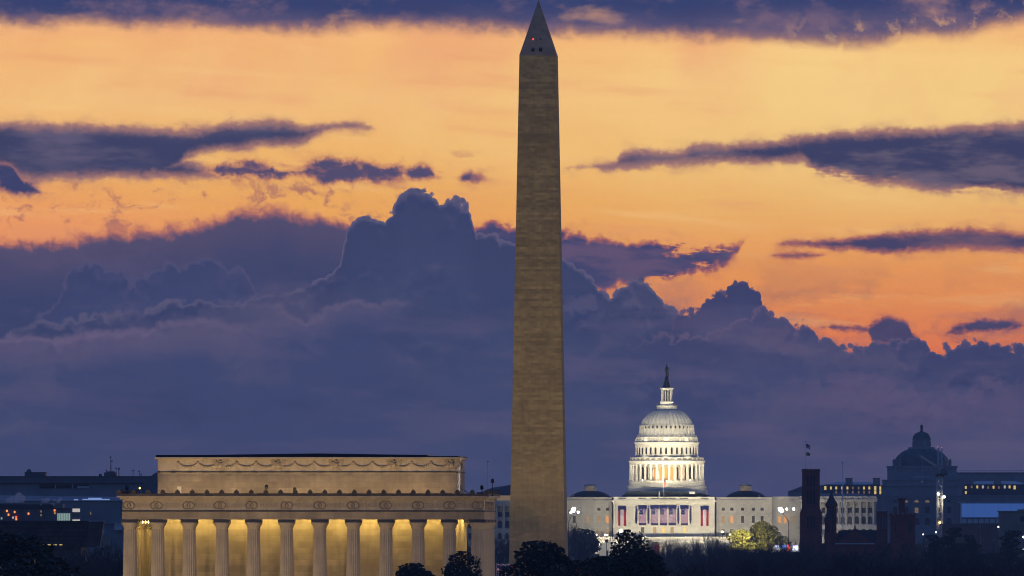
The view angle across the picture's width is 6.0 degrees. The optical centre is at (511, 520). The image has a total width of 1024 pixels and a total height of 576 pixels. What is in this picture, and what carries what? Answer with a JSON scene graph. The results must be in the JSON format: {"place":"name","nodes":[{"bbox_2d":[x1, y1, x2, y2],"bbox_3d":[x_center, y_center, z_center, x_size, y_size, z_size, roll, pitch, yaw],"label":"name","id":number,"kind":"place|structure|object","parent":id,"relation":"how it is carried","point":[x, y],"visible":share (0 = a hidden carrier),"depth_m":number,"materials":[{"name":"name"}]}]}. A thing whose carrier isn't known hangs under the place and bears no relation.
{"place":"outdoors","nodes":[
{"label":"outdoors","id":0,"kind":"place"},
{"bbox_2d":[0,495,122,507],"bbox_3d":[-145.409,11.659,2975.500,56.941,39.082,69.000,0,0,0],"label":"broad roof","id":1,"kind":"structure","parent":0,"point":[88,502],"depth_m":2950.00,"materials":[{"name":"grey concrete"}]},
{"bbox_2d":[0,0,1023,500],"label":"sky","id":2,"kind":"structure","parent":0,"point":[228,227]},
{"bbox_2d":[470,544,940,575],"bbox_3d":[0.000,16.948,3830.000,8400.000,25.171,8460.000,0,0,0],"label":"ground","id":3,"kind":"structure","parent":0,"point":[594,555],"depth_m":4956.02,"materials":[{"name":"black soil"}]},
{"bbox_2d":[0,533,54,566],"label":"tree","id":4,"kind":"object","parent":3,"relation":"on","point":[9,550],"visible":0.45,"depth_m":1148.48,"materials":[{"name":"green plant"}]},
{"bbox_2d":[0,553,70,575],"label":"evergreen tree","id":5,"kind":"object","parent":3,"relation":"on","point":[28,556],"visible":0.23,"depth_m":1119.05,"materials":[{"name":"green plant"}]},
{"bbox_2d":[0,504,79,520],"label":"glass office","id":6,"kind":"structure","parent":3,"relation":"on","point":[34,512],"depth_m":2800.00,"materials":[{"name":"glass"}]},
{"bbox_2d":[0,556,82,575],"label":"evergreen tree","id":7,"kind":"object","parent":3,"relation":"on","point":[64,568],"visible":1,"depth_m":1079.81,"materials":[{"name":"green plant"}]},
{"bbox_2d":[0,521,104,568],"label":"bronze museum","id":8,"kind":"structure","parent":3,"relation":"on","point":[71,534],"depth_m":2501.05,"materials":[{"name":"metal"}]},
{"bbox_2d":[50,550,92,575],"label":"bare tree","id":9,"kind":"object","parent":3,"relation":"on","point":[75,563],"visible":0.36,"depth_m":1864.86,"materials":[{"name":"brown plant"}]},
{"bbox_2d":[0,456,149,496],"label":"long office","id":10,"kind":"structure","parent":3,"relation":"on","point":[110,483],"depth_m":3300.00,"materials":[{"name":"grey concrete"}]},
{"bbox_2d":[54,541,114,575],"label":"bare tree","id":11,"kind":"object","parent":3,"relation":"on","point":[87,555],"visible":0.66,"depth_m":1870.20,"materials":[{"name":"brown plant"}]},
{"bbox_2d":[54,545,117,572],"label":"bare tree","id":12,"kind":"object","parent":3,"relation":"on","point":[77,556],"visible":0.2,"depth_m":1901.40,"materials":[{"name":"brown plant"}]},
{"bbox_2d":[74,547,122,575],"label":"bare tree","id":13,"kind":"object","parent":3,"relation":"on","point":[106,572],"visible":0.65,"depth_m":1855.51,"materials":[{"name":"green plant"}]},
{"bbox_2d":[74,544,122,569],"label":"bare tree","id":14,"kind":"object","parent":3,"relation":"on","point":[117,552],"visible":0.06,"depth_m":1986.73,"materials":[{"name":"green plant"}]},
{"bbox_2d":[77,546,122,575],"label":"bare tree","id":15,"kind":"object","parent":3,"relation":"on","point":[97,557],"visible":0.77,"depth_m":1857.52,"materials":[{"name":"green plant"}]},
{"bbox_2d":[80,508,123,564],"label":"block","id":16,"kind":"structure","parent":3,"relation":"on","point":[113,530],"depth_m":2650.00,"materials":[{"name":"blue concrete"}]},
{"bbox_2d":[85,546,122,575],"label":"bare tree","id":17,"kind":"object","parent":3,"relation":"on","point":[106,559],"visible":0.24,"depth_m":1889.79,"materials":[{"name":"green plant"}]},
{"bbox_2d":[140,473,157,493],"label":"sloped hall","id":18,"kind":"structure","parent":3,"relation":"on","point":[150,483],"depth_m":3000.00,"materials":[{"name":"concrete"}]},
{"bbox_2d":[116,453,499,575],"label":"columned memorial","id":19,"kind":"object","parent":3,"relation":"on","point":[329,515],"visible":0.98,"depth_m":1548.55,"materials":[{"name":"stone"}]},
{"bbox_2d":[395,562,435,575],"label":"evergreen tree","id":20,"kind":"object","parent":3,"relation":"on","point":[414,569],"visible":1,"depth_m":1438.31,"materials":[{"name":"green plant"}]},
{"bbox_2d":[441,551,481,575],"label":"evergreen tree","id":21,"kind":"object","parent":3,"relation":"on","point":[451,569],"visible":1,"depth_m":1438.55,"materials":[{"name":"green plant"}]},
{"bbox_2d":[467,534,470,555],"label":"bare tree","id":22,"kind":"object","parent":3,"relation":"on","point":[468,547],"visible":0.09,"depth_m":4150.27,"materials":[{"name":"plant"}]},
{"bbox_2d":[467,561,507,575],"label":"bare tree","id":23,"kind":"object","parent":3,"relation":"on","point":[496,573],"visible":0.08,"depth_m":2998.01,"materials":[{"name":"plant"}]},
{"bbox_2d":[487,460,488,488],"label":"flagpole","id":24,"kind":"object","parent":3,"relation":"on","point":[487,473],"visible":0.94,"depth_m":2949.98,"materials":[{"name":"grey metal"}]},
{"bbox_2d":[467,533,509,571],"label":"bare tree","id":25,"kind":"object","parent":3,"relation":"on","point":[497,559],"visible":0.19,"depth_m":4098.30,"materials":[{"name":"plant"}]},
{"bbox_2d":[495,535,509,564],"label":"bare tree","id":26,"kind":"object","parent":3,"relation":"on","point":[506,553],"visible":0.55,"depth_m":3998.50,"materials":[{"name":"plant"}]},
{"bbox_2d":[497,539,574,575],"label":"tree","id":27,"kind":"object","parent":3,"relation":"on","point":[539,558],"visible":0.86,"depth_m":1297.83,"materials":[{"name":"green plant"}]},
{"bbox_2d":[509,0,567,575],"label":"stone obelisk","id":28,"kind":"object","parent":3,"relation":"on","point":[538,502],"visible":0.97,"depth_m":2773.48,"materials":[{"name":"stone"}]},
{"bbox_2d":[544,559,594,575],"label":"evergreen tree","id":29,"kind":"object","parent":3,"relation":"on","point":[571,570],"visible":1,"depth_m":1247.54,"materials":[{"name":"green plant"}]},
{"bbox_2d":[567,526,576,558],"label":"bare tree","id":30,"kind":"object","parent":3,"relation":"on","point":[570,548],"visible":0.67,"depth_m":4579.56,"materials":[{"name":"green plant"}]},
{"bbox_2d":[568,507,578,555],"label":"light mast","id":31,"kind":"object","parent":3,"relation":"on","point":[572,509],"visible":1,"depth_m":4819.84,"materials":[{"name":"metal"}]},
{"bbox_2d":[568,522,582,552],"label":"bare tree","id":32,"kind":"object","parent":3,"relation":"on","point":[574,536],"visible":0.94,"depth_m":4599.07,"materials":[{"name":"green plant"}]},
{"bbox_2d":[568,528,601,559],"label":"lit tree","id":33,"kind":"object","parent":3,"relation":"on","point":[590,536],"visible":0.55,"depth_m":4796.47,"materials":[{"name":"green plant"}]},
{"bbox_2d":[568,537,601,560],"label":"bare tree","id":34,"kind":"object","parent":3,"relation":"on","point":[580,553],"visible":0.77,"depth_m":3998.03,"materials":[{"name":"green plant"}]},
{"bbox_2d":[570,556,622,575],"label":"evergreen tree","id":35,"kind":"object","parent":3,"relation":"on","point":[598,565],"visible":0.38,"depth_m":1318.56,"materials":[{"name":"green plant"}]},
{"bbox_2d":[608,529,650,567],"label":"evergreen tree","id":36,"kind":"object","parent":3,"relation":"on","point":[632,543],"visible":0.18,"depth_m":1379.76,"materials":[{"name":"green plant"}]},
{"bbox_2d":[607,548,669,575],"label":"tree","id":37,"kind":"object","parent":3,"relation":"on","point":[637,562],"visible":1,"depth_m":1298.21,"materials":[{"name":"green plant"}]},
{"bbox_2d":[645,536,654,552],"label":"bare tree","id":38,"kind":"object","parent":3,"relation":"on","point":[650,543],"visible":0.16,"depth_m":4339.69,"materials":[{"name":"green plant"}]},
{"bbox_2d":[649,540,662,552],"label":"bare tree","id":39,"kind":"object","parent":3,"relation":"on","point":[657,544],"visible":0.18,"depth_m":4086.32,"materials":[{"name":"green plant"}]},
{"bbox_2d":[657,542,670,562],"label":"bare tree","id":40,"kind":"object","parent":3,"relation":"on","point":[662,553],"visible":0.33,"depth_m":3951.09,"materials":[{"name":"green plant"}]},
{"bbox_2d":[599,538,730,555],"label":"scaffold stand","id":41,"kind":"object","parent":3,"relation":"on","point":[602,552],"visible":0.18,"depth_m":4971.94,"materials":[{"name":"white metal"}]},
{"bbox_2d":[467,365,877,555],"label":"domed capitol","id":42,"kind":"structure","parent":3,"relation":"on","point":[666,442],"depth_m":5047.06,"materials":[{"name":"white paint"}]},
{"bbox_2d":[618,506,625,525],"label":"tricolour banner","id":43,"kind":"object","parent":42,"relation":"attached to","point":[621,515],"visible":1,"depth_m":5039.72,"materials":[{"name":"multicoloured fabric"}]},
{"bbox_2d":[635,506,636,523],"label":"blue drape","id":44,"kind":"object","parent":42,"relation":"hanging from","point":[636,514],"visible":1,"depth_m":5039.45,"materials":[{"name":"blue fabric"}]},
{"bbox_2d":[638,505,646,524],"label":"flag banner","id":45,"kind":"object","parent":42,"relation":"attached to","point":[642,514],"visible":1,"depth_m":5039.30,"materials":[{"name":"multicoloured fabric"}]},
{"bbox_2d":[647,506,648,523],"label":"blue drape","id":46,"kind":"object","parent":42,"relation":"hanging from","point":[648,514],"visible":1,"depth_m":5039.24,"materials":[{"name":"blue fabric"}]},
{"bbox_2d":[650,505,658,524],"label":"flag banner","id":47,"kind":"object","parent":42,"relation":"attached to","point":[654,514],"visible":1,"depth_m":5039.12,"materials":[{"name":"multicoloured fabric"}]},
{"bbox_2d":[659,505,667,524],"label":"flag banner","id":48,"kind":"object","parent":42,"relation":"attached to","point":[663,514],"visible":1,"depth_m":5038.95,"materials":[{"name":"multicoloured fabric"}]},
{"bbox_2d":[668,505,676,524],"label":"flag banner","id":49,"kind":"object","parent":42,"relation":"attached to","point":[672,514],"visible":1,"depth_m":5038.81,"materials":[{"name":"multicoloured fabric"}]},
{"bbox_2d":[677,506,678,523],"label":"blue drape","id":50,"kind":"object","parent":42,"relation":"hanging from","point":[678,514],"visible":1,"depth_m":5038.73,"materials":[{"name":"blue fabric"}]},
{"bbox_2d":[680,505,688,524],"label":"flag banner","id":51,"kind":"object","parent":42,"relation":"attached to","point":[684,514],"visible":1,"depth_m":5038.59,"materials":[{"name":"multicoloured fabric"}]},
{"bbox_2d":[701,506,708,525],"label":"tricolour banner","id":52,"kind":"object","parent":42,"relation":"attached to","point":[704,515],"visible":1,"depth_m":5038.32,"materials":[{"name":"multicoloured fabric"}]},
{"bbox_2d":[663,538,681,573],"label":"bare tree","id":53,"kind":"object","parent":3,"relation":"on","point":[670,545],"visible":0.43,"depth_m":4172.29,"materials":[{"name":"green plant"}]},
{"bbox_2d":[664,540,685,575],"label":"bare tree","id":54,"kind":"object","parent":3,"relation":"on","point":[672,556],"visible":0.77,"depth_m":3895.84,"materials":[{"name":"black plant"}]},
{"bbox_2d":[670,544,684,568],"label":"bare tree","id":55,"kind":"object","parent":3,"relation":"on","point":[677,553],"visible":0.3,"depth_m":3958.84,"materials":[{"name":"black plant"}]},
{"bbox_2d":[678,539,701,567],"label":"bare tree","id":56,"kind":"object","parent":3,"relation":"on","point":[690,556],"visible":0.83,"depth_m":3823.91,"materials":[{"name":"black plant"}]},
{"bbox_2d":[684,549,705,568],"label":"bare tree","id":57,"kind":"object","parent":3,"relation":"on","point":[695,558],"visible":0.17,"depth_m":3908.61,"materials":[{"name":"black plant"}]},
{"bbox_2d":[685,541,706,559],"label":"bare tree","id":58,"kind":"object","parent":3,"relation":"on","point":[699,550],"visible":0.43,"depth_m":3931.76,"materials":[{"name":"black plant"}]},
{"bbox_2d":[687,537,706,556],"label":"bare tree","id":59,"kind":"object","parent":3,"relation":"on","point":[695,545],"visible":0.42,"depth_m":4134.96,"materials":[{"name":"grey plant"}]},
{"bbox_2d":[702,535,717,562],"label":"bare tree","id":60,"kind":"object","parent":3,"relation":"on","point":[707,542],"visible":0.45,"depth_m":4243.11,"materials":[{"name":"grey plant"}]},
{"bbox_2d":[701,539,719,561],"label":"bare tree","id":61,"kind":"object","parent":3,"relation":"on","point":[709,549],"visible":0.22,"depth_m":4050.16,"materials":[{"name":"black plant"}]},
{"bbox_2d":[696,546,735,575],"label":"bare tree","id":62,"kind":"object","parent":3,"relation":"on","point":[718,561],"visible":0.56,"depth_m":2890.42,"materials":[{"name":"black plant"}]},
{"bbox_2d":[711,533,726,548],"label":"bare tree","id":63,"kind":"object","parent":3,"relation":"on","point":[722,543],"visible":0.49,"depth_m":4266.69,"materials":[{"name":"grey plant"}]},
{"bbox_2d":[715,543,758,570],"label":"bare tree","id":64,"kind":"object","parent":3,"relation":"on","point":[734,548],"visible":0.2,"depth_m":3093.53,"materials":[{"name":"black plant"}]},
{"bbox_2d":[718,542,761,574],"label":"bare tree","id":65,"kind":"object","parent":3,"relation":"on","point":[744,550],"visible":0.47,"depth_m":2881.77,"materials":[{"name":"black plant"}]},
{"bbox_2d":[726,529,758,553],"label":"lit tree","id":66,"kind":"object","parent":3,"relation":"on","point":[737,536],"visible":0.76,"depth_m":4882.32,"materials":[{"name":"yellow plant"}]},
{"bbox_2d":[736,542,776,574],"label":"bare tree","id":67,"kind":"object","parent":3,"relation":"on","point":[763,558],"visible":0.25,"depth_m":2870.77,"materials":[{"name":"black plant"}]},
{"bbox_2d":[751,543,781,568],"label":"bare tree","id":68,"kind":"object","parent":3,"relation":"on","point":[764,552],"visible":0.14,"depth_m":3112.37,"materials":[{"name":"black plant"}]},
{"bbox_2d":[749,520,789,556],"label":"lit tree","id":69,"kind":"object","parent":3,"relation":"on","point":[766,532],"visible":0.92,"depth_m":4896.28,"materials":[{"name":"green plant"}]},
{"bbox_2d":[751,538,796,573],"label":"bare tree","id":70,"kind":"object","parent":3,"relation":"on","point":[776,547],"visible":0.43,"depth_m":2879.90,"materials":[{"name":"black plant"}]},
{"bbox_2d":[763,539,797,559],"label":"bare tree","id":71,"kind":"object","parent":3,"relation":"on","point":[783,549],"visible":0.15,"depth_m":2985.85,"materials":[{"name":"black plant"}]},
{"bbox_2d":[767,547,805,572],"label":"bare tree","id":72,"kind":"object","parent":3,"relation":"on","point":[782,555],"visible":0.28,"depth_m":2801.83,"materials":[{"name":"black plant"}]},
{"bbox_2d":[778,507,794,550],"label":"light mast","id":73,"kind":"object","parent":3,"relation":"on","point":[780,509],"visible":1,"depth_m":4819.86,"materials":[{"name":"metal"}]},
{"bbox_2d":[787,543,819,573],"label":"bare tree","id":74,"kind":"object","parent":3,"relation":"on","point":[809,551],"visible":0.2,"depth_m":2878.78,"materials":[{"name":"black plant"}]},
{"bbox_2d":[788,485,823,496],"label":"hipped hall","id":75,"kind":"structure","parent":3,"relation":"on","point":[796,492],"depth_m":5700.24,"materials":[{"name":"blue stone"}]},
{"bbox_2d":[788,540,831,571],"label":"bare tree","id":76,"kind":"object","parent":3,"relation":"on","point":[815,552],"visible":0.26,"depth_m":3184.62,"materials":[{"name":"black plant"}]},
{"bbox_2d":[809,547,869,574],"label":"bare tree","id":77,"kind":"object","parent":3,"relation":"on","point":[831,561],"visible":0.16,"depth_m":2553.30,"materials":[{"name":"black plant"}]},
{"bbox_2d":[842,462,843,529],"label":"flagpole","id":78,"kind":"object","parent":3,"relation":"on","point":[842,495],"visible":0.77,"depth_m":4699.85,"materials":[{"name":"grey metal"}]},
{"bbox_2d":[815,551,875,575],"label":"tree","id":79,"kind":"object","parent":3,"relation":"on","point":[833,559],"visible":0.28,"depth_m":2201.91,"materials":[{"name":"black plant"}]},
{"bbox_2d":[822,478,880,524],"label":"office range","id":80,"kind":"structure","parent":3,"relation":"on","point":[864,488],"depth_m":5561.23,"materials":[{"name":"blue stone"}]},
{"bbox_2d":[835,547,879,567],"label":"bare tree","id":81,"kind":"object","parent":3,"relation":"on","point":[852,554],"visible":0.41,"depth_m":2811.82,"materials":[{"name":"black plant"}]},
{"bbox_2d":[800,469,915,575],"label":"red castle","id":82,"kind":"structure","parent":3,"relation":"on","point":[902,527],"depth_m":3650.44,"materials":[{"name":"stone"}]},
{"bbox_2d":[814,551,905,575],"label":"tree","id":83,"kind":"object","parent":3,"relation":"on","point":[851,571],"visible":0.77,"depth_m":1849.72,"materials":[{"name":"black plant"}]},
{"bbox_2d":[867,541,899,563],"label":"bare tree","id":84,"kind":"object","parent":3,"relation":"on","point":[889,553],"visible":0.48,"depth_m":3518.30,"materials":[{"name":"black plant"}]},
{"bbox_2d":[817,546,955,575],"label":"tree","id":85,"kind":"object","parent":3,"relation":"on","point":[912,569],"visible":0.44,"depth_m":1895.58,"materials":[{"name":"black plant"}]},
{"bbox_2d":[863,557,924,575],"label":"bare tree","id":86,"kind":"object","parent":3,"relation":"on","point":[896,566],"visible":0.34,"depth_m":2227.18,"materials":[{"name":"black plant"}]},
{"bbox_2d":[869,554,924,575],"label":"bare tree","id":87,"kind":"object","parent":3,"relation":"on","point":[897,563],"visible":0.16,"depth_m":2666.35,"materials":[{"name":"black plant"}]},
{"bbox_2d":[880,424,962,543],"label":"domed library","id":88,"kind":"structure","parent":3,"relation":"on","point":[909,470],"depth_m":5480.32,"materials":[{"name":"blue stone"}]},
{"bbox_2d":[915,535,938,569],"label":"bare tree","id":89,"kind":"object","parent":3,"relation":"on","point":[924,548],"visible":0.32,"depth_m":3700.43,"materials":[{"name":"black plant"}]},
{"bbox_2d":[919,447,947,539],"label":"tower crane","id":90,"kind":"object","parent":3,"relation":"on","point":[944,472],"visible":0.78,"depth_m":4699.44,"materials":[{"name":"white metal"}]},
{"bbox_2d":[921,534,955,568],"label":"cedar tree","id":91,"kind":"object","parent":3,"relation":"on","point":[937,543],"visible":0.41,"depth_m":3319.74,"materials":[{"name":"green plant"}]},
{"bbox_2d":[930,527,971,568],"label":"cedar tree","id":92,"kind":"object","parent":3,"relation":"on","point":[952,538],"visible":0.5,"depth_m":3349.35,"materials":[{"name":"green plant"}]},
{"bbox_2d":[941,524,997,565],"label":"brick block","id":93,"kind":"structure","parent":3,"relation":"on","point":[985,535],"depth_m":4100.02,"materials":[{"name":"brown brick"}]},
{"bbox_2d":[956,535,991,567],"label":"cedar tree","id":94,"kind":"object","parent":3,"relation":"on","point":[973,542],"visible":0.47,"depth_m":3379.35,"materials":[{"name":"green plant"}]},
{"bbox_2d":[957,502,1023,523],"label":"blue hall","id":95,"kind":"structure","parent":3,"relation":"on","point":[977,512],"depth_m":4299.98,"materials":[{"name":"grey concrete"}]},
{"bbox_2d":[957,470,1023,487],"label":"long annex","id":96,"kind":"object","parent":3,"relation":"on","point":[1003,476],"visible":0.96,"depth_m":5900.09,"materials":[{"name":"blue stone"}]},
{"bbox_2d":[962,478,1023,501],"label":"office range","id":97,"kind":"structure","parent":3,"relation":"on","point":[997,490],"depth_m":5560.73,"materials":[{"name":"blue stone"}]},
{"bbox_2d":[984,542,1017,566],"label":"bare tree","id":98,"kind":"object","parent":3,"relation":"on","point":[996,553],"visible":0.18,"depth_m":3450.41,"materials":[{"name":"black plant"}]},
{"bbox_2d":[982,530,1023,566],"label":"cedar tree","id":99,"kind":"object","parent":3,"relation":"on","point":[1011,540],"visible":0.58,"depth_m":3298.36,"materials":[{"name":"green plant"}]},
{"bbox_2d":[997,509,1023,563],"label":"tan block","id":100,"kind":"structure","parent":3,"relation":"on","point":[1010,520],"depth_m":3900.00,"materials":[{"name":"stone"}]}
]}

